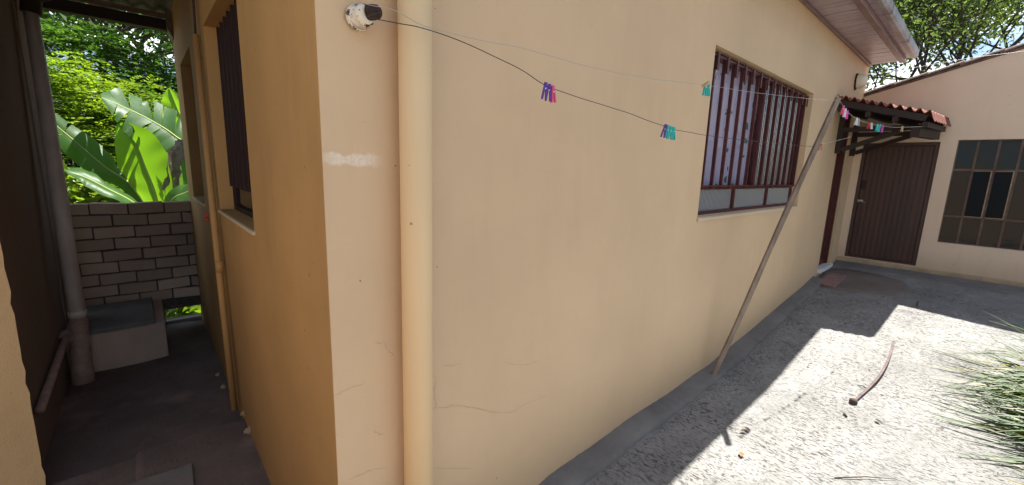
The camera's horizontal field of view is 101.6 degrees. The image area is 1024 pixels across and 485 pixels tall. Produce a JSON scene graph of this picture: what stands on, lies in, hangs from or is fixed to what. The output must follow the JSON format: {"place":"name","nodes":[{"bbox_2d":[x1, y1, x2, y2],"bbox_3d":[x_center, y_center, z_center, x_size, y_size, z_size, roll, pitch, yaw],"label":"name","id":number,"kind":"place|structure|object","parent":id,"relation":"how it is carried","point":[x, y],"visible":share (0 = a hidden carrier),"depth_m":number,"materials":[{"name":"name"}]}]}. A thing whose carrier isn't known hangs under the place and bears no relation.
{"place":"outdoors","nodes":[
{"label":"outdoors","id":0,"kind":"place"},
{"bbox_2d":[43,313,241,484],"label":"alley floor","id":1,"kind":"structure","parent":0,"point":[108,417],"depth_m":3.24,"materials":[{"name":"grey concrete"}]},
{"bbox_2d":[19,0,94,385],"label":"drainpipe","id":2,"kind":"object","parent":1,"relation":"on","point":[82,370],"visible":0.96,"depth_m":3.44,"materials":[{"name":"grey plastic"}]},
{"bbox_2d":[66,298,168,375],"bbox_3d":[-3.900,0.954,4.181,0.680,0.528,0.935,-7,13,-41],"label":"masonry box","id":3,"kind":"object","parent":1,"relation":"on","point":[127,333],"visible":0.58,"depth_m":3.95,"materials":[{"name":"concrete"}]},
{"bbox_2d":[69,200,200,328],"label":"brick wall","id":4,"kind":"structure","parent":1,"relation":"on","point":[133,251],"depth_m":4.52,"materials":[{"name":"grey brick"}]},
{"bbox_2d":[166,314,201,324],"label":"edge kerb","id":5,"kind":"structure","parent":1,"relation":"on","point":[184,319],"depth_m":5.01,"materials":[{"name":"grey concrete"}]},
{"bbox_2d":[51,457,256,484],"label":"side path","id":6,"kind":"structure","parent":0,"point":[122,473],"depth_m":2.48,"materials":[{"name":"grey concrete"}]},
{"bbox_2d":[127,463,193,484],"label":"loose slab","id":7,"kind":"object","parent":6,"relation":"on","point":[182,475],"depth_m":2.44,"materials":[{"name":"grey concrete"}]},
{"bbox_2d":[135,419,270,484],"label":"alley step","id":8,"kind":"object","parent":6,"relation":"on","point":[226,454],"visible":0.88,"depth_m":2.64,"materials":[{"name":"grey concrete"}]},
{"bbox_2d":[243,426,250,434],"bbox_3d":[-1.820,1.301,2.897,0.067,0.059,0.062,7,11,28],"label":"plaster chunk","id":9,"kind":"object","parent":8,"relation":"on","point":[247,430],"visible":0.68,"depth_m":2.87,"materials":[{"name":"paint"}]},
{"bbox_2d":[46,4,1023,163],"label":"sky","id":10,"kind":"structure","parent":0,"point":[900,73],"materials":[{"name":"white"}]},
{"bbox_2d":[583,262,1023,484],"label":"yard ground","id":11,"kind":"structure","parent":0,"point":[781,407],"depth_m":2.93,"materials":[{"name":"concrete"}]},
{"bbox_2d":[539,276,823,484],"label":"cement apron","id":12,"kind":"object","parent":11,"relation":"on","point":[598,457],"visible":0.91,"depth_m":2.85,"materials":[{"name":"grey concrete"}]},
{"bbox_2d":[711,97,840,375],"bbox_3d":[1.923,0.044,3.111,0.644,2.165,0.032,3,10,6],"label":"clothes prop","id":13,"kind":"object","parent":12,"relation":"on","point":[789,205],"visible":0.91,"depth_m":3.08,"materials":[{"name":"brown wood"}]},
{"bbox_2d":[359,2,886,126],"bbox_3d":[1.755,-0.867,2.548,5.165,0.138,0.110,-5,12,-32],"label":"clothesline","id":14,"kind":"object","parent":13,"relation":"hanging from","point":[566,60],"visible":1,"depth_m":1.48,"materials":[{"name":"silver metal"}]},
{"bbox_2d":[702,82,706,95],"bbox_3d":[0.940,-0.746,2.030,0.021,0.061,0.010,3,7,-15],"label":"clothes peg","id":15,"kind":"object","parent":14,"relation":"attached to","point":[704,91],"visible":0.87,"depth_m":2.03,"materials":[{"name":"teal plastic"}]},
{"bbox_2d":[707,83,709,95],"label":"clothes peg","id":16,"kind":"object","parent":14,"relation":"attached to","point":[708,89],"visible":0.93,"depth_m":2.04,"materials":[{"name":"teal plastic"}]},
{"bbox_2d":[834,476,892,478],"bbox_3d":[1.927,1.284,2.279,0.337,0.014,0.011,2,10,0],"label":"twig","id":17,"kind":"object","parent":11,"relation":"on","point":[861,476],"visible":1,"depth_m":2.28,"materials":[{"name":"brown wood"}]},
{"bbox_2d":[819,268,909,294],"bbox_3d":[4.365,0.505,5.184,1.006,0.136,0.892,-7,13,-41],"label":"cement patch","id":18,"kind":"object","parent":11,"relation":"on","point":[857,281],"visible":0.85,"depth_m":5.10,"materials":[{"name":"grey concrete"}]},
{"bbox_2d":[820,273,846,287],"bbox_3d":[4.036,0.471,5.271,0.561,0.080,0.198,-7,13,-41],"label":"doormat","id":19,"kind":"object","parent":18,"relation":"on","point":[833,280],"visible":0.92,"depth_m":5.24,"materials":[{"name":"fabric"}]},
{"bbox_2d":[849,340,894,404],"bbox_3d":[2.939,1.019,3.344,1.329,0.148,0.080,-6,13,-38],"label":"stick","id":20,"kind":"object","parent":11,"relation":"on","point":[854,401],"visible":1,"depth_m":3.16,"materials":[{"name":"brown wood"}]},
{"bbox_2d":[833,260,1023,295],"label":"cement strip","id":21,"kind":"object","parent":11,"relation":"on","point":[994,287],"visible":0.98,"depth_m":5.17,"materials":[{"name":"grey concrete"}]},
{"bbox_2d":[836,43,1023,286],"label":"back building","id":22,"kind":"structure","parent":11,"relation":"on","point":[950,202],"depth_m":5.15,"materials":[{"name":"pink paint"}]},
{"bbox_2d":[845,142,940,265],"bbox_3d":[5.088,-0.533,5.630,0.096,1.581,0.746,-7,13,-41],"label":"door","id":23,"kind":"structure","parent":22,"relation":"in","point":[895,180],"depth_m":5.61,"materials":[{"name":"wood"}]},
{"bbox_2d":[937,139,1023,250],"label":"window","id":24,"kind":"structure","parent":22,"relation":"in","point":[984,207],"depth_m":4.96,"materials":[{"name":"grey glass"}]},
{"bbox_2d":[904,364,1023,475],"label":"strap leaf plant","id":25,"kind":"object","parent":11,"relation":"on","point":[1020,435],"visible":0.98,"depth_m":2.66,"materials":[{"name":"plant"}]},
{"bbox_2d":[909,313,1023,439],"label":"strap leaf plant","id":26,"kind":"object","parent":11,"relation":"on","point":[1017,376],"visible":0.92,"depth_m":3.09,"materials":[{"name":"plant"}]},
{"bbox_2d":[990,454,1023,484],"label":"strap leaf plant","id":27,"kind":"object","parent":11,"relation":"on","point":[1012,480],"visible":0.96,"depth_m":2.26,"materials":[{"name":"plant"}]},
{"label":"garden ground","id":28,"kind":"structure","parent":0,"visible":0},
{"bbox_2d":[0,0,69,484],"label":"garden wall","id":29,"kind":"structure","parent":28,"relation":"on","point":[33,315],"depth_m":2.81,"materials":[{"name":"brown paint"}]},
{"bbox_2d":[34,324,69,413],"bbox_3d":[-3.415,0.859,3.147,0.084,0.128,1.645,-7,13,-39],"label":"waste pipe","id":30,"kind":"object","parent":29,"relation":"attached to","point":[43,399],"visible":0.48,"depth_m":2.87,"materials":[{"name":"grey plastic"}]},
{"bbox_2d":[43,0,173,41],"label":"alley roof","id":31,"kind":"structure","parent":29,"relation":"on","point":[152,10],"depth_m":4.17,"materials":[{"name":"brown wood"}]},
{"bbox_2d":[43,12,139,69],"bbox_3d":[-15.293,-6.641,14.213,7.366,11.204,9.085,-7,13,-41],"label":"tree","id":32,"kind":"object","parent":28,"relation":"on","point":[57,18],"visible":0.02,"depth_m":14.15,"materials":[{"name":"green plant"}]},
{"bbox_2d":[63,159,121,203],"bbox_3d":[-6.196,-0.123,6.088,1.228,2.148,0.938,-2,11,-22],"label":"leafy plant","id":33,"kind":"object","parent":28,"relation":"on","point":[77,193],"visible":0.23,"depth_m":5.85,"materials":[{"name":"green plant"}]},
{"bbox_2d":[42,6,165,72],"bbox_3d":[-12.040,-5.339,11.115,8.748,8.924,6.845,4,10,15],"label":"tree","id":34,"kind":"object","parent":28,"relation":"on","point":[120,28],"visible":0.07,"depth_m":11.52,"materials":[{"name":"green plant"}]},
{"bbox_2d":[40,2,173,156],"bbox_3d":[-9.491,-4.888,10.736,8.116,8.231,8.690,6,11,21],"label":"tree","id":35,"kind":"object","parent":28,"relation":"on","point":[137,31],"visible":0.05,"depth_m":9.51,"materials":[{"name":"green plant"}]},
{"bbox_2d":[40,18,177,158],"bbox_3d":[-8.524,-2.081,9.109,5.034,5.032,3.025,-2,11,-18],"label":"shrub","id":36,"kind":"object","parent":28,"relation":"on","point":[78,42],"visible":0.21,"depth_m":8.49,"materials":[{"name":"green plant"}]},
{"bbox_2d":[98,188,123,202],"bbox_3d":[-6.081,-0.066,6.510,0.998,1.896,1.190,4,10,15],"label":"leafy plant","id":37,"kind":"object","parent":28,"relation":"on","point":[101,199],"visible":0.02,"depth_m":6.21,"materials":[{"name":"green plant"}]},
{"bbox_2d":[47,51,174,189],"bbox_3d":[-7.479,-1.190,7.290,4.027,3.972,2.832,-7,13,-41],"label":"shrub","id":38,"kind":"object","parent":28,"relation":"on","point":[96,129],"visible":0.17,"depth_m":6.90,"materials":[{"name":"green plant"}]},
{"bbox_2d":[55,13,173,83],"bbox_3d":[-10.764,-5.296,12.299,7.214,8.895,8.683,-7,13,-41],"label":"tree","id":39,"kind":"object","parent":28,"relation":"on","point":[124,27],"visible":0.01,"depth_m":12.20,"materials":[{"name":"green plant"}]},
{"bbox_2d":[55,88,188,202],"bbox_3d":[-4.889,-0.536,5.791,1.334,3.339,1.974,4,10,13],"label":"banana plant","id":40,"kind":"object","parent":28,"relation":"on","point":[151,164],"visible":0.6,"depth_m":5.66,"materials":[{"name":"green plant"}]},
{"bbox_2d":[165,305,200,317],"bbox_3d":[-4.436,0.925,5.329,0.825,0.850,1.034,6,11,21],"label":"leafy plant","id":41,"kind":"object","parent":28,"relation":"on","point":[169,313],"visible":0.09,"depth_m":5.43,"materials":[{"name":"green plant"}]},
{"bbox_2d":[173,308,200,315],"bbox_3d":[-4.381,0.989,5.793,0.882,0.997,0.774,-3,11,-26],"label":"leafy plant","id":42,"kind":"object","parent":28,"relation":"on","point":[185,311],"visible":0.06,"depth_m":5.49,"materials":[{"name":"green plant"}]},
{"bbox_2d":[170,0,919,484],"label":"house","id":43,"kind":"structure","parent":28,"relation":"on","point":[594,266],"depth_m":2.02,"materials":[{"name":"beige paint"}]},
{"bbox_2d":[191,68,204,206],"bbox_3d":[-2.968,-1.052,3.964,0.137,1.327,1.030,-7,13,-41],"label":"window","id":44,"kind":"structure","parent":43,"relation":"in","point":[193,197],"depth_m":4.28,"materials":[{"name":"black wood"}]},
{"bbox_2d":[192,0,237,410],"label":"conduit pipe","id":45,"kind":"object","parent":43,"relation":"attached to","point":[219,267],"visible":1,"depth_m":2.96,"materials":[{"name":"beige paint"}]},
{"bbox_2d":[216,0,254,235],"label":"window","id":46,"kind":"structure","parent":43,"relation":"in","point":[227,32],"depth_m":2.57,"materials":[{"name":"black"}]},
{"bbox_2d":[345,3,381,31],"bbox_3d":[-0.425,-0.659,1.210,0.097,0.074,0.074,10,13,37],"label":"wire insulator","id":47,"kind":"object","parent":43,"relation":"attached to","point":[357,18],"visible":0.94,"depth_m":1.20,"materials":[{"name":"ceramic"}]},
{"bbox_2d":[367,12,849,146],"bbox_3d":[1.105,-0.677,2.214,3.688,0.236,0.056,-5,12,-35],"label":"clothesline","id":48,"kind":"object","parent":47,"relation":"attached to","point":[551,87],"visible":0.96,"depth_m":1.46,"materials":[{"name":"grey fabric"}]},
{"bbox_2d":[541,82,547,99],"bbox_3d":[0.120,-0.551,1.518,0.021,0.061,0.010,5,6,-21],"label":"clothes peg","id":49,"kind":"object","parent":48,"relation":"attached to","point":[545,86],"visible":1,"depth_m":1.51,"materials":[{"name":"purple plastic"}]},
{"bbox_2d":[545,84,550,101],"bbox_3d":[0.134,-0.549,1.530,0.021,0.061,0.010,4,12,-10],"label":"clothes peg","id":50,"kind":"object","parent":48,"relation":"attached to","point":[549,88],"visible":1,"depth_m":1.53,"materials":[{"name":"purple plastic"}]},
{"bbox_2d":[550,85,555,102],"bbox_3d":[0.152,-0.548,1.542,0.021,0.061,0.011,-11,14,-30],"label":"clothes peg","id":51,"kind":"object","parent":48,"relation":"attached to","point":[553,95],"visible":1,"depth_m":1.54,"materials":[{"name":"pink plastic"}]},
{"bbox_2d":[660,124,666,137],"bbox_3d":[0.713,-0.523,1.955,0.021,0.061,0.010,9,15,-6],"label":"clothes peg","id":52,"kind":"object","parent":48,"relation":"attached to","point":[664,128],"visible":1,"depth_m":1.95,"materials":[{"name":"purple plastic"}]},
{"bbox_2d":[665,125,669,137],"bbox_3d":[0.730,-0.522,1.967,0.021,0.061,0.010,1,14,-27],"label":"clothes peg","id":53,"kind":"object","parent":48,"relation":"attached to","point":[667,131],"visible":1,"depth_m":1.96,"materials":[{"name":"teal plastic"}]},
{"bbox_2d":[667,126,672,138],"bbox_3d":[0.751,-0.521,1.981,0.021,0.061,0.010,-1,13,-15],"label":"clothes peg","id":54,"kind":"object","parent":48,"relation":"attached to","point":[670,132],"visible":1,"depth_m":1.98,"materials":[{"name":"teal plastic"}]},
{"bbox_2d":[671,127,675,139],"bbox_3d":[0.771,-0.521,1.993,0.021,0.061,0.010,-6,10,-26],"label":"clothes peg","id":55,"kind":"object","parent":48,"relation":"attached to","point":[673,135],"visible":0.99,"depth_m":1.99,"materials":[{"name":"teal plastic"}]},
{"bbox_2d":[397,0,432,484],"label":"downpipe","id":56,"kind":"object","parent":43,"relation":"attached to","point":[415,88],"visible":1,"depth_m":1.37,"materials":[{"name":"beige plastic"}]},
{"bbox_2d":[696,51,808,221],"bbox_3d":[2.139,-0.837,3.631,2.340,1.161,0.156,-7,13,-41],"label":"window","id":57,"kind":"structure","parent":43,"relation":"in","point":[738,175],"depth_m":3.47,"materials":[{"name":"red paint"}]},
{"bbox_2d":[819,115,850,264],"bbox_3d":[4.206,-0.692,5.515,0.594,2.025,0.075,-7,13,-41],"label":"door","id":58,"kind":"structure","parent":43,"relation":"in","point":[839,162],"depth_m":5.63,"materials":[{"name":"red paint"}]},
{"bbox_2d":[854,73,867,89],"bbox_3d":[4.377,-2.021,5.229,0.148,0.200,0.118,-7,13,-41],"label":"wall lamp","id":59,"kind":"object","parent":43,"relation":"attached to","point":[860,80],"visible":1,"depth_m":5.20,"materials":[{"name":"metal"}]},
{"bbox_2d":[834,94,950,155],"bbox_3d":[4.517,-1.396,4.951,1.420,0.687,0.896,-7,13,-41],"label":"awning","id":60,"kind":"object","parent":43,"relation":"attached to","point":[922,123],"visible":1,"depth_m":4.73,"materials":[{"name":"brown wood"}]},
{"bbox_2d":[866,51,1021,74],"bbox_3d":[5.233,-2.127,4.851,0.004,0.102,1.735,-7,13,-41],"label":"overhead cable","id":61,"kind":"object","parent":43,"relation":"attached to","point":[949,61],"visible":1,"depth_m":4.92,"materials":[{"name":"white plastic"}]},
{"bbox_2d":[866,0,1022,90],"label":"tree","id":62,"kind":"object","parent":28,"relation":"on","point":[941,13],"visible":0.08,"depth_m":12.92,"materials":[{"name":"green plant"}]},
{"bbox_2d":[866,0,1023,90],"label":"tree","id":63,"kind":"object","parent":28,"relation":"on","point":[887,74],"visible":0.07,"depth_m":15.86,"materials":[{"name":"green plant"}]},
{"bbox_2d":[873,0,1023,79],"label":"tree","id":64,"kind":"object","parent":28,"relation":"on","point":[985,34],"visible":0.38,"depth_m":13.05,"materials":[{"name":"green plant"}]},
{"bbox_2d":[880,0,1023,73],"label":"tree","id":65,"kind":"object","parent":28,"relation":"on","point":[935,6],"visible":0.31,"depth_m":10.53,"materials":[{"name":"green plant"}]}
]}

